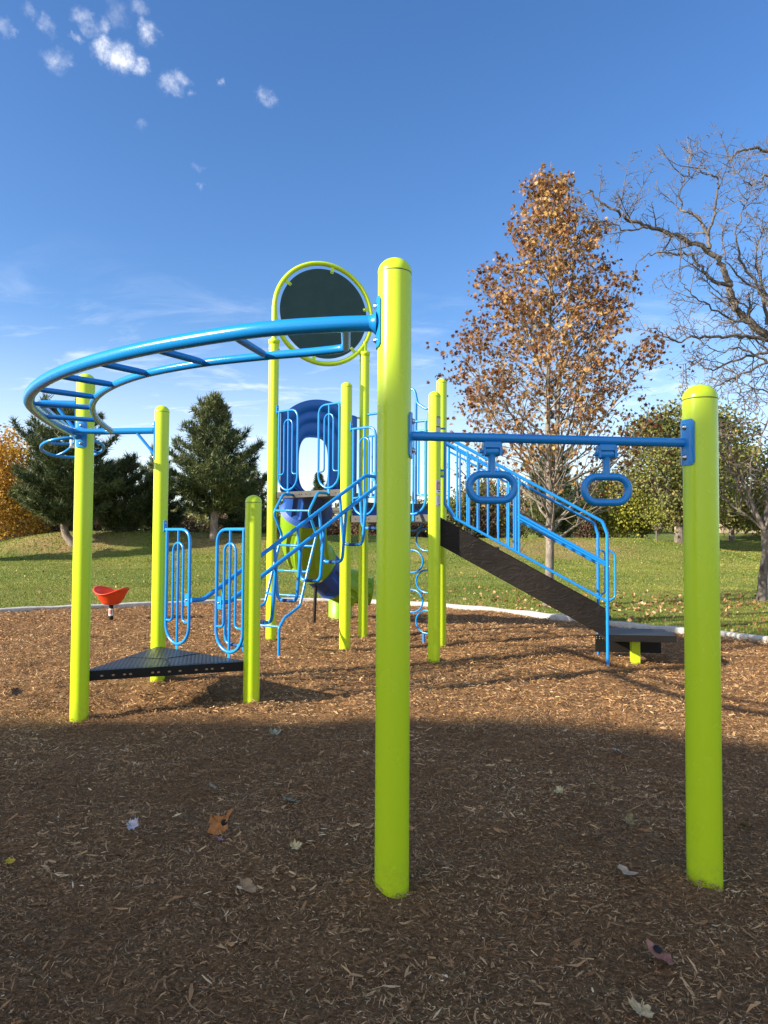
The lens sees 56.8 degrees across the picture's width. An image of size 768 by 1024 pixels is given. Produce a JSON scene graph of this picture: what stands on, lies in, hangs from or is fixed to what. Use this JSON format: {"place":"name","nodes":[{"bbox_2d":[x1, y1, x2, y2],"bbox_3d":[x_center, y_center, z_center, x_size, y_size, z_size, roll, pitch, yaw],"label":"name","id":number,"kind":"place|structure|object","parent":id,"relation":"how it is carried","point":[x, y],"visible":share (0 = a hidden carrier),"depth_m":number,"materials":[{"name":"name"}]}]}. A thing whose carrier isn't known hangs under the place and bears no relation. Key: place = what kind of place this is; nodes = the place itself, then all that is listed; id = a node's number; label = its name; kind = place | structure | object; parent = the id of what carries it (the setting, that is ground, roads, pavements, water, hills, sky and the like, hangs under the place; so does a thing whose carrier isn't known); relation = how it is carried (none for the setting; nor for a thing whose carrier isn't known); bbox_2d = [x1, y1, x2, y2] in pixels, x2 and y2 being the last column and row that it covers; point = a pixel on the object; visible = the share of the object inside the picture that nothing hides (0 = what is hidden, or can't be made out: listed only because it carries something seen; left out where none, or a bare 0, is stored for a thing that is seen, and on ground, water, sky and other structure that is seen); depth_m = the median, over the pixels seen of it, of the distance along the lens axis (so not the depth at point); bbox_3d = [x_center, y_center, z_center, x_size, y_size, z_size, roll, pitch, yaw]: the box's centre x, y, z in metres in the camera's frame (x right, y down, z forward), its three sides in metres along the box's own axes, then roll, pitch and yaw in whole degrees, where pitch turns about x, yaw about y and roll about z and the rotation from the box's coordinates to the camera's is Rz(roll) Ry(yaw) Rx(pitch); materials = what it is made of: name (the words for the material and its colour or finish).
{"place":"outdoors","nodes":[
{"label":"outdoors","id":0,"kind":"place"},
{"bbox_2d":[0,601,767,1023],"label":"mulch ground","id":1,"kind":"structure","parent":0,"point":[250,969],"depth_m":2.94,"materials":[{"name":"brown wood"}]},
{"bbox_2d":[3,857,15,867],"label":"fallen leaf","id":2,"kind":"object","parent":1,"relation":"on","point":[10,860],"visible":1,"depth_m":2.84,"materials":[{"name":"yellow plant"}]},
{"bbox_2d":[11,686,23,695],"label":"fallen leaf","id":3,"kind":"object","parent":1,"relation":"on","point":[16,691],"visible":0.99,"depth_m":5.72,"materials":[{"name":"plant"}]},
{"bbox_2d":[93,586,129,620],"bbox_3d":[-4.208,1.446,10.955,0.551,0.595,0.481,0,-2,0],"label":"spinner seat","id":4,"kind":"object","parent":1,"relation":"on","point":[111,597],"visible":0.98,"depth_m":10.86,"materials":[{"name":"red plastic"}]},
{"bbox_2d":[126,816,138,832],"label":"fallen leaf","id":5,"kind":"object","parent":1,"relation":"on","point":[131,824],"visible":1,"depth_m":3.09,"materials":[{"name":"white plant"}]},
{"bbox_2d":[208,809,232,835],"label":"fallen leaf","id":6,"kind":"object","parent":1,"relation":"on","point":[217,823],"visible":0.9,"depth_m":3.13,"materials":[{"name":"orange plant"}]},
{"bbox_2d":[239,876,255,897],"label":"fallen leaf","id":7,"kind":"object","parent":1,"relation":"on","point":[247,885],"visible":1,"depth_m":2.58,"materials":[{"name":"beige plant"}]},
{"bbox_2d":[269,728,281,734],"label":"fallen leaf","id":8,"kind":"object","parent":1,"relation":"on","point":[275,732],"visible":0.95,"depth_m":4.73,"materials":[{"name":"grey plant"}]},
{"bbox_2d":[282,795,298,802],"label":"fallen leaf","id":9,"kind":"object","parent":1,"relation":"on","point":[288,799],"visible":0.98,"depth_m":3.43,"materials":[{"name":"grey plant"}]},
{"bbox_2d":[290,839,301,855],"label":"fallen leaf","id":10,"kind":"object","parent":1,"relation":"on","point":[295,845],"visible":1,"depth_m":2.90,"materials":[{"name":"beige plant"}]},
{"bbox_2d":[23,257,722,898],"bbox_3d":[-0.035,-0.828,6.989,5.437,5.007,8.331,0,-2,20],"label":"play structure","id":11,"kind":"object","parent":1,"relation":"on","point":[323,313],"visible":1,"depth_m":5.08,"materials":[{"name":"green"}]},
{"bbox_2d":[19,601,735,736],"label":"mulch leaf litter","id":12,"kind":"object","parent":1,"relation":"on","point":[282,681],"visible":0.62,"depth_m":6.62,"materials":[{"name":"brown plant"}]},
{"bbox_2d":[554,785,567,798],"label":"fallen leaf","id":13,"kind":"object","parent":1,"relation":"on","point":[559,790],"visible":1,"depth_m":3.50,"materials":[{"name":"beige plant"}]},
{"bbox_2d":[622,813,637,828],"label":"fallen leaf","id":14,"kind":"object","parent":1,"relation":"on","point":[629,819],"visible":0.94,"depth_m":3.18,"materials":[{"name":"beige plant"}]},
{"bbox_2d":[646,938,678,964],"bbox_3d":[0.854,1.349,2.143,0.124,0.072,0.088,-1,-3,36],"label":"fallen leaf","id":15,"kind":"object","parent":1,"relation":"on","point":[655,949],"visible":0.95,"depth_m":2.17,"materials":[{"name":"pink plant"}]},
{"bbox_2d":[738,822,754,827],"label":"fallen leaf","id":16,"kind":"object","parent":1,"relation":"on","point":[744,824],"visible":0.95,"depth_m":3.18,"materials":[{"name":"brown plant"}]},
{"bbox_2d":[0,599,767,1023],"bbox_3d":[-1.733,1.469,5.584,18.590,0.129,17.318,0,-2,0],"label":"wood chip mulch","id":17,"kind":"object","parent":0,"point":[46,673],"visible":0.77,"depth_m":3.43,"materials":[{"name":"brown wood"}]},
{"bbox_2d":[617,864,645,877],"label":"fallen leaf","id":18,"kind":"object","parent":17,"relation":"on","point":[624,870],"visible":1,"depth_m":2.67,"materials":[{"name":"grey plant"}]},
{"bbox_2d":[627,991,661,1023],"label":"fallen leaf","id":19,"kind":"object","parent":17,"relation":"on","point":[642,1009],"visible":1,"depth_m":1.91,"materials":[{"name":"beige plant"}]},
{"bbox_2d":[0,531,767,635],"bbox_3d":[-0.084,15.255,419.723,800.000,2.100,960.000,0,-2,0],"label":"lawn","id":20,"kind":"structure","parent":0,"point":[742,538],"depth_m":32.48,"materials":[{"name":"green plant"}]},
{"bbox_2d":[0,423,43,540],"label":"broadleaf tree","id":21,"kind":"object","parent":20,"relation":"on","point":[8,522],"visible":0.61,"depth_m":46.44,"materials":[{"name":"orange plant"}]},
{"bbox_2d":[0,511,56,539],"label":"shrub","id":22,"kind":"object","parent":20,"relation":"on","point":[41,527],"visible":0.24,"depth_m":49.62,"materials":[{"name":"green plant"}]},
{"bbox_2d":[27,518,92,534],"bbox_3d":[-23.183,1.492,51.138,4.635,3.419,4.658,0,-2,0],"label":"shrub","id":23,"kind":"object","parent":20,"relation":"on","point":[52,528],"visible":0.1,"depth_m":50.33,"materials":[{"name":"brown plant"}]},
{"bbox_2d":[4,393,126,546],"bbox_3d":[-16.419,-2.104,37.188,6.145,8.244,6.007,0,-2,0],"label":"pine tree","id":24,"kind":"object","parent":20,"relation":"on","point":[46,491],"visible":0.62,"depth_m":36.12,"materials":[{"name":"green plant"}]},
{"bbox_2d":[92,520,117,530],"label":"shrub","id":25,"kind":"object","parent":20,"relation":"on","point":[96,525],"visible":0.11,"depth_m":51.61,"materials":[{"name":"plant"}]},
{"bbox_2d":[93,452,168,531],"bbox_3d":[-14.546,-1.046,40.271,4.847,4.845,5.240,0,-2,0],"label":"pine tree","id":26,"kind":"object","parent":20,"relation":"on","point":[129,508],"visible":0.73,"depth_m":39.30,"materials":[{"name":"green plant"}]},
{"bbox_2d":[136,443,188,531],"bbox_3d":[-13.688,-1.186,43.205,4.022,6.468,3.845,1,-2,-20],"label":"pine tree","id":27,"kind":"object","parent":20,"relation":"on","point":[174,519],"visible":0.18,"depth_m":42.68,"materials":[{"name":"green plant"}]},
{"bbox_2d":[173,510,208,532],"bbox_3d":[-14.642,1.381,51.152,4.275,3.531,4.382,-2,-3,44],"label":"shrub","id":28,"kind":"object","parent":20,"relation":"on","point":[190,524],"visible":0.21,"depth_m":50.83,"materials":[{"name":"brown plant"}]},
{"bbox_2d":[143,390,266,540],"bbox_3d":[-9.463,-2.512,37.964,6.908,8.402,6.624,-1,-2,30],"label":"pine tree","id":29,"kind":"object","parent":20,"relation":"on","point":[215,475],"visible":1,"depth_m":37.33,"materials":[{"name":"green plant"}]},
{"bbox_2d":[201,513,227,532],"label":"shrub","id":30,"kind":"object","parent":20,"relation":"on","point":[219,526],"visible":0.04,"depth_m":51.67,"materials":[{"name":"plant"}]},
{"bbox_2d":[206,468,279,533],"bbox_3d":[-8.196,-0.273,43.903,5.017,5.403,4.480,0,-2,15],"label":"pine tree","id":31,"kind":"object","parent":20,"relation":"on","point":[235,520],"visible":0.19,"depth_m":43.13,"materials":[{"name":"green plant"}]},
{"bbox_2d":[311,472,334,532],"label":"pine tree","id":32,"kind":"object","parent":20,"relation":"on","point":[317,486],"visible":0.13,"depth_m":59.89,"materials":[{"name":"green plant"}]},
{"bbox_2d":[0,494,673,540],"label":"distant wood","id":33,"kind":"object","parent":20,"relation":"on","point":[199,520],"visible":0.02,"depth_m":108.50,"materials":[{"name":"green plant"}]},
{"bbox_2d":[329,507,352,534],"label":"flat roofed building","id":34,"kind":"structure","parent":20,"relation":"on","point":[336,511],"depth_m":88.03,"materials":[{"name":"white glass"}]},
{"bbox_2d":[327,506,358,534],"bbox_3d":[-2.867,1.438,52.540,4.198,3.730,4.604,0,-2,0],"label":"shrub","id":35,"kind":"object","parent":20,"relation":"on","point":[334,527],"visible":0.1,"depth_m":51.70,"materials":[{"name":"brown plant"}]},
{"bbox_2d":[333,510,376,535],"bbox_3d":[-1.170,1.275,49.928,4.306,4.617,4.382,-2,-3,42],"label":"shrub","id":36,"kind":"object","parent":20,"relation":"on","point":[370,532],"visible":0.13,"depth_m":49.52,"materials":[{"name":"brown plant"}]},
{"bbox_2d":[0,598,767,642],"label":"kerb","id":37,"kind":"structure","parent":20,"relation":"on","point":[623,624],"depth_m":12.03,"materials":[{"name":"concrete"}]},
{"bbox_2d":[3,532,767,631],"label":"leaf litter","id":38,"kind":"object","parent":20,"relation":"on","point":[653,612],"visible":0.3,"depth_m":13.79,"materials":[{"name":"brown plant"}]},
{"bbox_2d":[374,523,424,536],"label":"shrub","id":39,"kind":"object","parent":20,"relation":"on","point":[412,528],"visible":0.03,"depth_m":50.59,"materials":[{"name":"plant"}]},
{"bbox_2d":[412,497,427,537],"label":"shrub","id":40,"kind":"object","parent":20,"relation":"on","point":[423,533],"visible":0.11,"depth_m":51.40,"materials":[{"name":"plant"}]},
{"bbox_2d":[422,493,500,536],"bbox_3d":[5.435,0.925,49.866,5.496,4.854,5.107,0,-2,0],"label":"shrub","id":41,"kind":"object","parent":20,"relation":"on","point":[458,524],"visible":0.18,"depth_m":49.58,"materials":[{"name":"green plant"}]},
{"bbox_2d":[450,478,512,537],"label":"broadleaf tree","id":42,"kind":"object","parent":20,"relation":"on","point":[484,488],"visible":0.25,"depth_m":50.98,"materials":[{"name":"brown plant"}]},
{"bbox_2d":[455,504,512,537],"bbox_3d":[7.617,1.066,51.249,5.313,4.391,4.984,0,-2,0],"label":"shrub","id":43,"kind":"object","parent":20,"relation":"on","point":[491,525],"visible":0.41,"depth_m":50.51,"materials":[{"name":"brown plant"}]},
{"bbox_2d":[494,490,536,537],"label":"broadleaf tree","id":44,"kind":"object","parent":20,"relation":"on","point":[521,532],"visible":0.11,"depth_m":54.33,"materials":[{"name":"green plant"}]},
{"bbox_2d":[510,445,591,537],"bbox_3d":[10.841,-1.078,45.993,5.599,7.381,6.004,0,-2,0],"label":"broadleaf tree","id":45,"kind":"object","parent":20,"relation":"on","point":[563,525],"visible":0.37,"depth_m":45.10,"materials":[{"name":"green plant"}]},
{"bbox_2d":[425,161,697,606],"bbox_3d":[3.190,-2.333,12.894,4.849,8.378,5.220,0,-2,0],"label":"plane tree","id":46,"kind":"object","parent":20,"relation":"on","point":[564,230],"visible":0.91,"depth_m":12.91,"materials":[{"name":"orange plant"}]},
{"bbox_2d":[572,466,615,524],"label":"broadleaf tree","id":47,"kind":"object","parent":20,"relation":"on","point":[582,479],"visible":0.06,"depth_m":57.52,"materials":[{"name":"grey plant"}]},
{"bbox_2d":[569,511,619,537],"bbox_3d":[15.701,1.259,52.472,4.363,2.692,4.197,-1,-2,35],"label":"shrub","id":48,"kind":"object","parent":20,"relation":"on","point":[583,532],"visible":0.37,"depth_m":51.82,"materials":[{"name":"brown plant"}]},
{"bbox_2d":[582,466,681,538],"bbox_3d":[16.577,-0.372,46.994,7.764,5.758,7.561,2,-3,-43],"label":"broadleaf tree","id":49,"kind":"object","parent":20,"relation":"on","point":[621,521],"visible":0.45,"depth_m":45.73,"materials":[{"name":"green plant"}]},
{"bbox_2d":[643,498,671,540],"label":"broadleaf tree","id":50,"kind":"object","parent":20,"relation":"on","point":[658,524],"visible":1,"depth_m":39.95,"materials":[{"name":"green plant"}]},
{"bbox_2d":[561,121,767,493],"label":"bare tree","id":51,"kind":"object","parent":20,"relation":"on","point":[750,322],"visible":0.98,"depth_m":9.29,"materials":[{"name":"brown plant"}]},
{"bbox_2d":[608,385,767,542],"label":"broadleaf tree","id":52,"kind":"object","parent":20,"relation":"on","point":[671,473],"visible":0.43,"depth_m":42.16,"materials":[{"name":"green plant"}]},
{"bbox_2d":[674,523,767,532],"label":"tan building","id":53,"kind":"structure","parent":20,"relation":"on","point":[722,530],"depth_m":75.98,"materials":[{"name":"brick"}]},
{"bbox_2d":[681,441,767,540],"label":"broadleaf tree","id":54,"kind":"object","parent":20,"relation":"on","point":[737,521],"visible":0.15,"depth_m":50.63,"materials":[{"name":"green plant"}]},
{"bbox_2d":[682,409,767,600],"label":"tree","id":55,"kind":"object","parent":20,"relation":"on","point":[762,525],"visible":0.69,"depth_m":14.56,"materials":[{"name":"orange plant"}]},
{"bbox_2d":[725,486,767,535],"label":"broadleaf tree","id":56,"kind":"object","parent":20,"relation":"on","point":[750,529],"visible":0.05,"depth_m":55.84,"materials":[{"name":"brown plant"}]},
{"bbox_2d":[0,0,767,510],"label":"sky","id":57,"kind":"structure","parent":0,"point":[165,164],"materials":[{"name":"blue"}]}
]}

